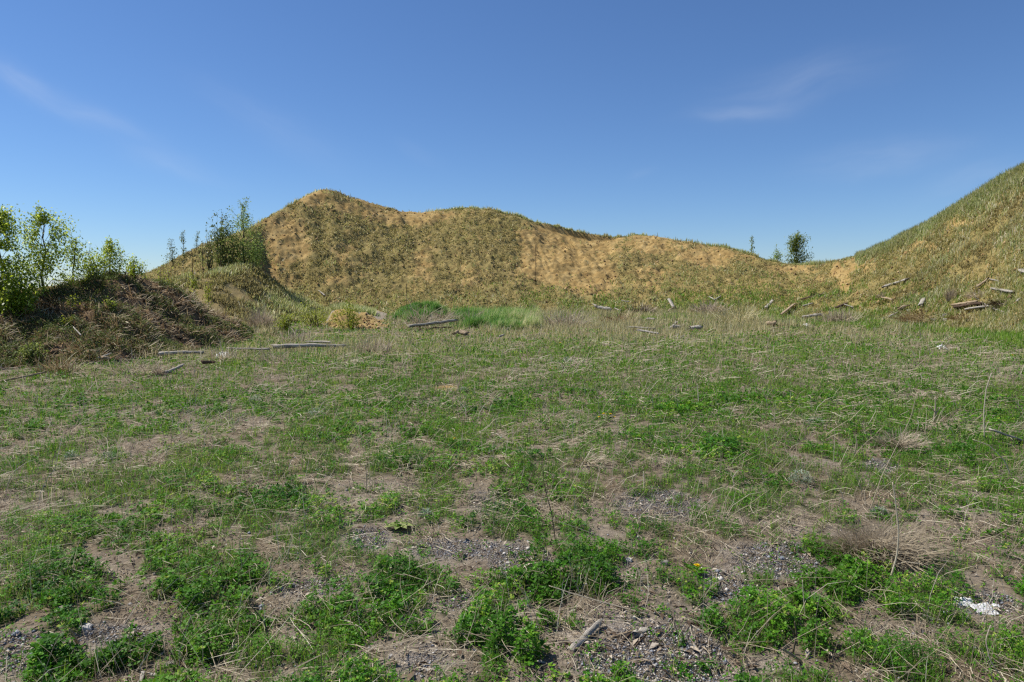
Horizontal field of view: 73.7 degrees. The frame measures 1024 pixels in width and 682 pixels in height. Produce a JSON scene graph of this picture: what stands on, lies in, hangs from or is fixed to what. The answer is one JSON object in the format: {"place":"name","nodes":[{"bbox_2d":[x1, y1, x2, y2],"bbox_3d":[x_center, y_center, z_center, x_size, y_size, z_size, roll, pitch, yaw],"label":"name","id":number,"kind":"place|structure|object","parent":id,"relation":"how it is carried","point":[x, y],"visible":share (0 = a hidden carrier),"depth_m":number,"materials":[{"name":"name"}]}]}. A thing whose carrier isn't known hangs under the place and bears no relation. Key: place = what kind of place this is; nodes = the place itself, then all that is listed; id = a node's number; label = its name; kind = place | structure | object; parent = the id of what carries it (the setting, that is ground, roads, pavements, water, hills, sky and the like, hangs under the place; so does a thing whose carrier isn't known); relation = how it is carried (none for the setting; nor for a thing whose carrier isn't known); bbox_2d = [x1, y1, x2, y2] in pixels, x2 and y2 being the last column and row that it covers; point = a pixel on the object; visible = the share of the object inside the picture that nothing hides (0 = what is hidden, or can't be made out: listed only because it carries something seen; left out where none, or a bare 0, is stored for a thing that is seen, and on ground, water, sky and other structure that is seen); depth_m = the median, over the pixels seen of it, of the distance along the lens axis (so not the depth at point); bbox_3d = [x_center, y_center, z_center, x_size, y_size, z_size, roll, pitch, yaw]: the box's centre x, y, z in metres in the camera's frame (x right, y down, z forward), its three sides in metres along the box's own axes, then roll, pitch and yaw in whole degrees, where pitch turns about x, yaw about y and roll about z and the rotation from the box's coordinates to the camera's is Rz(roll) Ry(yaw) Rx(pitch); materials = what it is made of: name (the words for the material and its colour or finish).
{"place":"outdoors","nodes":[
{"label":"outdoors","id":0,"kind":"place"},
{"bbox_2d":[182,267,295,323],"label":"ridge","id":1,"kind":"structure","parent":0,"point":[235,292],"depth_m":30.59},
{"bbox_2d":[152,255,178,287],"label":"shrub","id":2,"kind":"object","parent":1,"relation":"on","point":[169,279],"visible":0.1,"depth_m":26.89,"materials":[{"name":"green plant"}]},
{"bbox_2d":[206,208,246,269],"bbox_3d":[-14.713,-4.544,35.250,1.917,4.581,1.829,0,4,0],"label":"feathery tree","id":3,"kind":"object","parent":1,"relation":"on","point":[219,237],"visible":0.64,"depth_m":35.03,"materials":[{"name":"green plant"}]},
{"bbox_2d":[217,197,273,269],"bbox_3d":[-14.079,-5.079,35.599,2.941,4.972,3.224,0,4,0],"label":"feathery tree","id":4,"kind":"object","parent":1,"relation":"on","point":[242,221],"visible":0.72,"depth_m":35.59,"materials":[{"name":"green plant"}]},
{"bbox_2d":[237,227,266,265],"bbox_3d":[-13.936,-4.285,36.084,1.909,3.608,1.939,-2,5,-23],"label":"feathery tree","id":5,"kind":"object","parent":1,"relation":"on","point":[251,256],"visible":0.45,"depth_m":35.86,"materials":[{"name":"green plant"}]},
{"bbox_2d":[324,309,387,328],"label":"sand bank","id":6,"kind":"structure","parent":0,"point":[361,314],"depth_m":30.12,"materials":[{"name":"beige sand"}]},
{"bbox_2d":[1,190,832,316],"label":"hill","id":7,"kind":"structure","parent":0,"point":[557,263],"depth_m":48.17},
{"bbox_2d":[163,239,178,265],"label":"sapling","id":8,"kind":"object","parent":7,"relation":"on","point":[173,252],"visible":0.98,"depth_m":42.19,"materials":[{"name":"green plant"}]},
{"bbox_2d":[179,230,186,256],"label":"sapling","id":9,"kind":"object","parent":7,"relation":"on","point":[183,250],"visible":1,"depth_m":42.63,"materials":[{"name":"green plant"}]},
{"bbox_2d":[200,230,216,270],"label":"dark shrub","id":10,"kind":"object","parent":7,"relation":"on","point":[209,262],"visible":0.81,"depth_m":39.67,"materials":[{"name":"green plant"}]},
{"bbox_2d":[0,183,1022,366],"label":"earth clods","id":11,"kind":"object","parent":7,"relation":"on","point":[55,350],"visible":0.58,"depth_m":28.84,"materials":[{"name":"brown soil"}]},
{"bbox_2d":[135,169,1023,331],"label":"hillside scrub","id":12,"kind":"object","parent":7,"relation":"on","point":[255,287],"visible":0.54,"depth_m":40.78,"materials":[{"name":"plant"}]},
{"bbox_2d":[770,244,782,260],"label":"skyline tree","id":13,"kind":"object","parent":7,"relation":"on","point":[777,257],"visible":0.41,"depth_m":55.58,"materials":[{"name":"green plant"}]},
{"bbox_2d":[782,229,813,263],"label":"skyline tree","id":14,"kind":"object","parent":7,"relation":"on","point":[795,243],"visible":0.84,"depth_m":53.93,"materials":[{"name":"green plant"}]},
{"bbox_2d":[376,299,630,329],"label":"tall grass","id":15,"kind":"structure","parent":0,"point":[496,315],"depth_m":30.36,"materials":[{"name":"green plant"}]},
{"bbox_2d":[0,288,1023,681],"bbox_3d":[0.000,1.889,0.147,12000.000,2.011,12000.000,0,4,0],"label":"ground","id":16,"kind":"structure","parent":0,"point":[618,624],"depth_m":4.46,"materials":[{"name":"brown soil"}]},
{"bbox_2d":[0,371,46,381],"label":"log","id":17,"kind":"object","parent":16,"relation":"on","point":[24,376],"visible":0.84,"depth_m":11.86,"materials":[{"name":"beige wood"}]},
{"bbox_2d":[14,350,94,375],"bbox_3d":[-8.393,0.465,12.584,1.524,0.685,0.914,0,4,0],"label":"dead brush","id":18,"kind":"object","parent":16,"relation":"on","point":[56,367],"visible":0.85,"depth_m":12.55,"materials":[{"name":"plant"}]},
{"bbox_2d":[61,451,79,460],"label":"sage plant","id":19,"kind":"object","parent":16,"relation":"on","point":[67,455],"visible":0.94,"depth_m":6.56,"materials":[{"name":"green plant"}]},
{"bbox_2d":[79,623,93,630],"bbox_3d":[-1.966,1.324,3.154,0.061,0.029,0.048,0,4,-2],"label":"stone","id":20,"kind":"object","parent":16,"relation":"on","point":[86,626],"visible":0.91,"depth_m":3.14,"materials":[{"name":"white stone"}]},
{"bbox_2d":[93,353,163,376],"bbox_3d":[-7.248,0.526,12.913,1.530,0.747,1.106,0,4,0],"label":"dead brush","id":21,"kind":"object","parent":16,"relation":"on","point":[122,370],"visible":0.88,"depth_m":12.88,"materials":[{"name":"plant"}]},
{"bbox_2d":[0,264,307,367],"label":"mound","id":22,"kind":"object","parent":16,"relation":"on","point":[133,301],"visible":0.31,"depth_m":17.32,"materials":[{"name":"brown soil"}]},
{"bbox_2d":[0,204,43,297],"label":"poplar sapling","id":23,"kind":"object","parent":22,"relation":"on","point":[5,225],"visible":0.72,"depth_m":16.00,"materials":[{"name":"green plant"}]},
{"bbox_2d":[0,263,49,318],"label":"shrub","id":24,"kind":"object","parent":22,"relation":"on","point":[15,298],"visible":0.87,"depth_m":15.51,"materials":[{"name":"green plant"}]},
{"bbox_2d":[10,332,49,363],"bbox_3d":[-9.593,0.170,13.715,0.675,0.693,0.574,0,4,0],"label":"green shrub","id":25,"kind":"object","parent":22,"relation":"on","point":[31,350],"visible":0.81,"depth_m":13.67,"materials":[{"name":"green plant"}]},
{"bbox_2d":[1,200,91,294],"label":"poplar sapling","id":26,"kind":"object","parent":22,"relation":"on","point":[40,218],"visible":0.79,"depth_m":17.02,"materials":[{"name":"green plant"}]},
{"bbox_2d":[60,315,74,325],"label":"seedling","id":27,"kind":"object","parent":22,"relation":"on","point":[66,321],"visible":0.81,"depth_m":15.34,"materials":[{"name":"green plant"}]},
{"bbox_2d":[62,294,80,309],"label":"seedling","id":28,"kind":"object","parent":22,"relation":"on","point":[73,303],"visible":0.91,"depth_m":16.22,"materials":[{"name":"green plant"}]},
{"bbox_2d":[57,236,96,283],"bbox_3d":[-11.514,-2.060,18.024,0.816,1.607,0.854,3,5,35],"label":"poplar sapling","id":29,"kind":"object","parent":22,"relation":"on","point":[73,249],"visible":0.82,"depth_m":17.88,"materials":[{"name":"green plant"}]},
{"bbox_2d":[72,242,112,279],"bbox_3d":[-11.347,-2.052,18.417,1.078,1.238,1.002,0,4,0],"label":"poplar sapling","id":30,"kind":"object","parent":22,"relation":"on","point":[95,268],"visible":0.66,"depth_m":18.43,"materials":[{"name":"green plant"}]},
{"bbox_2d":[102,296,116,310],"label":"seedling","id":31,"kind":"object","parent":22,"relation":"on","point":[109,302],"visible":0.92,"depth_m":16.65,"materials":[{"name":"green plant"}]},
{"bbox_2d":[95,237,127,277],"bbox_3d":[-11.020,-2.240,18.790,0.894,1.358,1.172,-2,5,-21],"label":"poplar sapling","id":32,"kind":"object","parent":22,"relation":"on","point":[108,250],"visible":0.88,"depth_m":18.82,"materials":[{"name":"green plant"}]},
{"bbox_2d":[125,253,148,278],"bbox_3d":[-10.878,-2.132,19.680,0.837,0.797,0.733,0,4,0],"label":"poplar sapling","id":33,"kind":"object","parent":22,"relation":"on","point":[133,270],"visible":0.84,"depth_m":19.70,"materials":[{"name":"green plant"}]},
{"bbox_2d":[189,269,198,298],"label":"columnar sapling","id":34,"kind":"object","parent":22,"relation":"on","point":[193,282],"visible":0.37,"depth_m":24.88,"materials":[{"name":"green plant"}]},
{"bbox_2d":[204,282,214,310],"bbox_3d":[-10.877,-1.286,24.496,0.483,1.668,0.439,-2,5,-20],"label":"columnar sapling","id":35,"kind":"object","parent":22,"relation":"on","point":[208,294],"visible":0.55,"depth_m":24.44,"materials":[{"name":"green plant"}]},
{"bbox_2d":[151,363,165,376],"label":"dry grass clump","id":36,"kind":"object","parent":16,"relation":"on","point":[159,371],"visible":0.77,"depth_m":12.86,"materials":[{"name":"plant"}]},
{"bbox_2d":[163,364,184,373],"bbox_3d":[-6.526,0.554,13.111,0.504,0.089,0.076,-24,15,-27],"label":"log","id":37,"kind":"object","parent":16,"relation":"on","point":[174,368],"visible":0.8,"depth_m":13.10,"materials":[{"name":"grey wood"}]},
{"bbox_2d":[157,351,205,355],"bbox_3d":[-7.418,0.271,15.383,1.040,0.114,0.089,0,22,-32],"label":"log","id":38,"kind":"object","parent":16,"relation":"on","point":[161,353],"visible":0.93,"depth_m":15.29,"materials":[{"name":"grey wood"}]},
{"bbox_2d":[173,516,211,532],"bbox_3d":[-2.124,1.248,4.538,0.335,0.157,0.247,0,4,0],"label":"dead grass heap","id":39,"kind":"object","parent":16,"relation":"on","point":[200,525],"visible":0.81,"depth_m":4.55,"materials":[{"name":"plant"}]},
{"bbox_2d":[206,340,257,360],"bbox_3d":[-6.292,0.161,15.400,1.417,0.620,0.940,0,4,0],"label":"dead brush","id":40,"kind":"object","parent":16,"relation":"on","point":[227,352],"visible":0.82,"depth_m":15.33,"materials":[{"name":"plant"}]},
{"bbox_2d":[247,601,268,641],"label":"dry stalk","id":41,"kind":"object","parent":16,"relation":"on","point":[262,620],"visible":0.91,"depth_m":3.00,"materials":[{"name":"brown plant"}]},
{"bbox_2d":[240,304,278,329],"bbox_3d":[-9.559,-0.936,26.051,1.767,1.230,1.739,0,4,0],"label":"dry grass clump","id":42,"kind":"object","parent":16,"relation":"on","point":[267,320],"visible":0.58,"depth_m":25.83,"materials":[{"name":"plant"}]},
{"bbox_2d":[248,348,291,363],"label":"dead brush","id":43,"kind":"object","parent":16,"relation":"on","point":[272,355],"visible":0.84,"depth_m":14.53,"materials":[{"name":"plant"}]},
{"bbox_2d":[273,309,293,329],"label":"green shrub","id":44,"kind":"object","parent":16,"relation":"on","point":[285,326],"visible":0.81,"depth_m":25.78,"materials":[{"name":"green plant"}]},
{"bbox_2d":[268,327,322,343],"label":"dead brush","id":45,"kind":"object","parent":16,"relation":"on","point":[301,335],"visible":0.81,"depth_m":20.29,"materials":[{"name":"plant"}]},
{"bbox_2d":[270,343,347,348],"bbox_3d":[-5.267,0.126,17.660,1.986,0.135,0.122,-1,7,-6],"label":"log","id":46,"kind":"object","parent":16,"relation":"on","point":[274,346],"visible":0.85,"depth_m":17.62,"materials":[{"name":"grey wood"}]},
{"bbox_2d":[293,295,332,326],"bbox_3d":[-8.128,-1.063,28.055,1.547,1.668,1.763,3,6,37],"label":"green shrub","id":47,"kind":"object","parent":16,"relation":"on","point":[313,313],"visible":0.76,"depth_m":28.00,"materials":[{"name":"green plant"}]},
{"bbox_2d":[330,300,361,329],"bbox_3d":[-6.315,-0.861,26.261,1.268,1.673,1.063,0,4,0],"label":"yellow shrub","id":48,"kind":"object","parent":16,"relation":"on","point":[350,321],"visible":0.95,"depth_m":26.08,"materials":[{"name":"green plant"}]},
{"bbox_2d":[352,336,397,354],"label":"dead brush","id":49,"kind":"object","parent":16,"relation":"on","point":[388,345],"visible":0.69,"depth_m":16.31,"materials":[{"name":"plant"}]},
{"bbox_2d":[384,522,414,529],"bbox_3d":[-0.736,1.211,4.488,0.178,0.028,0.184,3,5,31],"label":"mullein rosette","id":50,"kind":"object","parent":16,"relation":"on","point":[394,524],"visible":0.98,"depth_m":4.48,"materials":[{"name":"green plant"}]},
{"bbox_2d":[389,296,456,329],"bbox_3d":[-3.429,-1.077,26.534,2.759,1.550,2.282,0,4,0],"label":"bare brush","id":51,"kind":"object","parent":16,"relation":"on","point":[421,318],"visible":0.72,"depth_m":26.38,"materials":[{"name":"plant"}]},
{"bbox_2d":[417,507,433,517],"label":"sage plant","id":52,"kind":"object","parent":16,"relation":"on","point":[426,511],"visible":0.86,"depth_m":4.70,"materials":[{"name":"green plant"}]},
{"bbox_2d":[408,319,458,327],"bbox_3d":[-2.987,-0.671,25.776,2.006,0.117,0.254,-8,-5,-16],"label":"board","id":53,"kind":"object","parent":16,"relation":"on","point":[434,322],"visible":0.97,"depth_m":25.69,"materials":[{"name":"grey wood"}]},
{"bbox_2d":[426,309,464,319],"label":"bare brush","id":54,"kind":"object","parent":16,"relation":"on","point":[447,314],"visible":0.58,"depth_m":29.91,"materials":[{"name":"plant"}]},
{"bbox_2d":[455,306,483,320],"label":"bare brush","id":55,"kind":"object","parent":16,"relation":"on","point":[478,314],"visible":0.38,"depth_m":28.91,"materials":[{"name":"plant"}]},
{"bbox_2d":[0,305,1023,681],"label":"clover","id":56,"kind":"object","parent":16,"relation":"on","point":[60,647],"visible":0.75,"depth_m":4.20,"materials":[{"name":"green plant"}]},
{"bbox_2d":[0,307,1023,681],"bbox_3d":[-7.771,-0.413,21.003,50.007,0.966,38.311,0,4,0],"label":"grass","id":57,"kind":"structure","parent":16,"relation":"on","point":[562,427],"depth_m":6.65,"materials":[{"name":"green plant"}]},
{"bbox_2d":[0,303,1023,681],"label":"straw","id":58,"kind":"object","parent":16,"relation":"on","point":[238,427],"visible":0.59,"depth_m":5.79,"materials":[{"name":"beige plant"}]},
{"bbox_2d":[0,410,1023,681],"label":"wood chips","id":59,"kind":"object","parent":16,"relation":"on","point":[548,670],"visible":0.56,"depth_m":3.24,"materials":[{"name":"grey wood"}]},
{"bbox_2d":[0,411,1023,681],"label":"gravel","id":60,"kind":"structure","parent":16,"relation":"on","point":[86,633],"depth_m":3.33,"materials":[{"name":"grey gravel"}]},
{"bbox_2d":[511,321,523,330],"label":"grass clump","id":61,"kind":"object","parent":16,"relation":"on","point":[518,324],"visible":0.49,"depth_m":25.93,"materials":[{"name":"green plant"}]},
{"bbox_2d":[542,463,555,538],"bbox_3d":[0.232,1.005,4.271,0.087,0.498,0.006,0,4,0],"label":"dry stalk","id":62,"kind":"object","parent":16,"relation":"on","point":[549,504],"visible":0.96,"depth_m":4.27,"materials":[{"name":"brown plant"}]},
{"bbox_2d":[534,300,599,327],"bbox_3d":[2.239,-1.094,27.555,3.068,1.322,2.284,0,4,0],"label":"dead brush","id":63,"kind":"object","parent":16,"relation":"on","point":[570,320],"visible":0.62,"depth_m":27.48,"materials":[{"name":"plant"}]},
{"bbox_2d":[134,291,1023,362],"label":"dry grass","id":64,"kind":"structure","parent":16,"relation":"on","point":[705,323],"depth_m":24.27,"materials":[{"name":"beige plant"}]},
{"bbox_2d":[136,159,1023,332],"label":"hillside grass","id":65,"kind":"structure","parent":16,"relation":"on","point":[928,225],"depth_m":34.09,"materials":[{"name":"plant"}]},
{"bbox_2d":[568,618,603,652],"bbox_3d":[0.339,1.326,3.080,0.036,0.038,0.301,-22,-8,35],"label":"log","id":66,"kind":"object","parent":16,"relation":"on","point":[591,630],"visible":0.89,"depth_m":3.06,"materials":[{"name":"grey wood"}]},
{"bbox_2d":[558,450,615,471],"bbox_3d":[0.658,1.098,6.126,0.609,0.307,0.460,0,4,0],"label":"dead grass heap","id":67,"kind":"object","parent":16,"relation":"on","point":[599,460],"visible":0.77,"depth_m":6.10,"materials":[{"name":"plant"}]},
{"bbox_2d":[549,585,651,616],"bbox_3d":[0.434,1.258,3.291,0.514,0.167,0.006,0,4,0],"label":"dry stalk","id":68,"kind":"object","parent":16,"relation":"on","point":[604,602],"visible":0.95,"depth_m":3.29,"materials":[{"name":"plant"}]},
{"bbox_2d":[593,304,611,311],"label":"log","id":69,"kind":"object","parent":16,"relation":"on","point":[600,307],"visible":0.86,"depth_m":41.10,"materials":[{"name":"grey wood"}]},
{"bbox_2d":[599,306,645,322],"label":"dead brush","id":70,"kind":"object","parent":16,"relation":"on","point":[628,315],"visible":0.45,"depth_m":30.39,"materials":[{"name":"plant"}]},
{"bbox_2d":[610,629,635,638],"bbox_3d":[0.511,1.341,3.128,0.162,0.023,0.015,0,46,-34],"label":"log","id":71,"kind":"object","parent":16,"relation":"on","point":[619,634],"visible":0.92,"depth_m":3.12,"materials":[{"name":"beige wood"}]},
{"bbox_2d":[620,300,659,312],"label":"dead brush","id":72,"kind":"object","parent":16,"relation":"on","point":[647,309],"visible":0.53,"depth_m":39.98,"materials":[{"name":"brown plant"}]},
{"bbox_2d":[630,627,650,637],"bbox_3d":[0.594,1.339,3.147,0.144,0.020,0.043,0,-7,-37],"label":"board","id":73,"kind":"object","parent":16,"relation":"on","point":[641,630],"visible":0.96,"depth_m":3.13,"materials":[{"name":"brown wood"}]},
{"bbox_2d":[302,265,1023,348],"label":"dry grass","id":74,"kind":"structure","parent":16,"relation":"on","point":[994,334],"depth_m":34.56,"materials":[{"name":"beige plant"}]},
{"bbox_2d":[682,561,708,572],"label":"dandelion","id":75,"kind":"object","parent":16,"relation":"on","point":[697,567],"visible":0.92,"depth_m":3.81,"materials":[{"name":"green plant"}]},
{"bbox_2d":[688,299,732,313],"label":"dead brush","id":76,"kind":"object","parent":16,"relation":"on","point":[711,308],"visible":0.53,"depth_m":39.17,"materials":[{"name":"plant"}]},
{"bbox_2d":[695,296,774,326],"bbox_3d":[9.569,-1.115,28.677,3.245,1.658,2.601,-3,6,-37],"label":"dead brush","id":77,"kind":"object","parent":16,"relation":"on","point":[741,317],"visible":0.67,"depth_m":28.52,"materials":[{"name":"beige plant"}]},
{"bbox_2d":[781,648,801,662],"bbox_3d":[1.183,1.328,2.886,0.016,0.014,0.209,-22,-47,33],"label":"log","id":78,"kind":"object","parent":16,"relation":"on","point":[799,660],"visible":0.94,"depth_m":2.88,"materials":[{"name":"beige wood"}]},
{"bbox_2d":[788,621,796,653],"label":"dry stalk","id":79,"kind":"object","parent":16,"relation":"on","point":[794,644],"visible":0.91,"depth_m":2.99,"materials":[{"name":"brown plant"}]},
{"bbox_2d":[787,468,813,486],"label":"sage plant","id":80,"kind":"object","parent":16,"relation":"on","point":[796,480],"visible":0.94,"depth_m":5.63,"materials":[{"name":"green plant"}]},
{"bbox_2d":[814,305,867,322],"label":"dead brush","id":81,"kind":"object","parent":16,"relation":"on","point":[834,318],"visible":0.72,"depth_m":30.34,"materials":[{"name":"plant"}]},
{"bbox_2d":[869,504,888,515],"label":"sage plant","id":82,"kind":"object","parent":16,"relation":"on","point":[882,510],"visible":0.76,"depth_m":4.92,"materials":[{"name":"green plant"}]},
{"bbox_2d":[804,505,967,578],"bbox_3d":[2.226,1.233,4.129,0.987,0.482,0.850,0,4,0],"label":"dead tussock","id":83,"kind":"object","parent":16,"relation":"on","point":[914,547],"visible":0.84,"depth_m":4.06,"materials":[{"name":"plant"}]},
{"bbox_2d":[869,394,916,511],"bbox_3d":[2.767,0.832,4.968,0.318,0.907,0.007,0,4,0],"label":"dry stalk","id":84,"kind":"object","parent":16,"relation":"on","point":[890,458],"visible":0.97,"depth_m":4.97,"materials":[{"name":"plant"}]},
{"bbox_2d":[890,482,898,581],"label":"dry stalk","id":85,"kind":"object","parent":16,"relation":"on","point":[893,567],"visible":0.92,"depth_m":3.73,"materials":[{"name":"plant"}]},
{"bbox_2d":[864,427,933,453],"bbox_3d":[3.962,1.023,6.972,0.716,0.366,0.591,0,4,0],"label":"dead brush","id":86,"kind":"object","parent":16,"relation":"on","point":[903,439],"visible":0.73,"depth_m":6.95,"materials":[{"name":"plant"}]},
{"bbox_2d":[883,300,949,323],"bbox_3d":[17.426,-0.994,28.799,3.777,1.642,2.894,0,4,0],"label":"dead brush","id":87,"kind":"object","parent":16,"relation":"on","point":[917,317],"visible":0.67,"depth_m":28.63,"materials":[{"name":"plant"}]},
{"bbox_2d":[939,308,977,325],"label":"dead brush","id":88,"kind":"object","parent":16,"relation":"on","point":[954,317],"visible":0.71,"depth_m":26.52,"materials":[{"name":"plant"}]},
{"bbox_2d":[955,597,972,606],"bbox_3d":[2.344,1.354,3.537,0.092,0.016,0.068,1,26,15],"label":"plastic scrap","id":89,"kind":"object","parent":16,"relation":"on","point":[966,600],"visible":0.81,"depth_m":3.54,"materials":[{"name":"white plastic"}]},
{"bbox_2d":[968,602,998,615],"bbox_3d":[2.404,1.365,3.470,0.118,0.016,0.089,-1,26,-10],"label":"plastic scrap","id":90,"kind":"object","parent":16,"relation":"on","point":[980,608],"visible":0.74,"depth_m":3.48,"materials":[{"name":"white plastic"}]},
{"bbox_2d":[983,373,991,437],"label":"dry stalk","id":91,"kind":"object","parent":16,"relation":"on","point":[984,406],"visible":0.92,"depth_m":7.33,"materials":[{"name":"plant"}]},
{"bbox_2d":[986,625,1002,680],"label":"dry stalk","id":92,"kind":"object","parent":16,"relation":"on","point":[988,652],"visible":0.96,"depth_m":2.83,"materials":[{"name":"plant"}]},
{"bbox_2d":[989,428,1023,441],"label":"board","id":93,"kind":"object","parent":16,"relation":"on","point":[999,432],"visible":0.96,"depth_m":7.14,"materials":[{"name":"grey wood"}]},
{"bbox_2d":[0,0,1023,287],"label":"sky","id":94,"kind":"structure","parent":0,"point":[848,125],"materials":[{"name":"blue"}]},
{"bbox_2d":[832,175,1023,332],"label":"hill","id":95,"kind":"structure","parent":0,"point":[844,271],"depth_m":32.18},
{"bbox_2d":[881,277,909,287],"bbox_3d":[19.337,-2.935,34.366,0.272,0.124,1.455,-22,0,-40],"label":"board","id":96,"kind":"object","parent":95,"relation":"on","point":[903,280],"visible":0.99,"depth_m":34.30,"materials":[{"name":"grey wood"}]},
{"bbox_2d":[945,286,959,300],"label":"dry grass clump","id":97,"kind":"object","parent":95,"relation":"on","point":[949,295],"visible":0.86,"depth_m":28.67,"materials":[{"name":"plant"}]},
{"bbox_2d":[953,302,987,308],"bbox_3d":[18.110,-1.413,26.981,0.258,0.107,1.776,14,-4,-3],"label":"board","id":98,"kind":"object","parent":95,"relation":"on","point":[965,305],"visible":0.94,"depth_m":26.96,"materials":[{"name":"brown wood"}]},
{"bbox_2d":[951,300,978,305],"bbox_3d":[18.136,-1.496,27.325,0.236,0.100,1.689,16,-2,1],"label":"board","id":99,"kind":"object","parent":98,"relation":"on","point":[959,303],"visible":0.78,"depth_m":27.21,"materials":[{"name":"beige wood"}]},
{"bbox_2d":[961,285,984,298],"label":"bare brush","id":100,"kind":"object","parent":95,"relation":"on","point":[973,295],"visible":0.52,"depth_m":27.26,"materials":[{"name":"plant"}]},
{"bbox_2d":[985,296,1008,308],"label":"brush","id":101,"kind":"object","parent":95,"relation":"on","point":[996,302],"visible":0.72,"depth_m":25.43,"materials":[{"name":"brown plant"}]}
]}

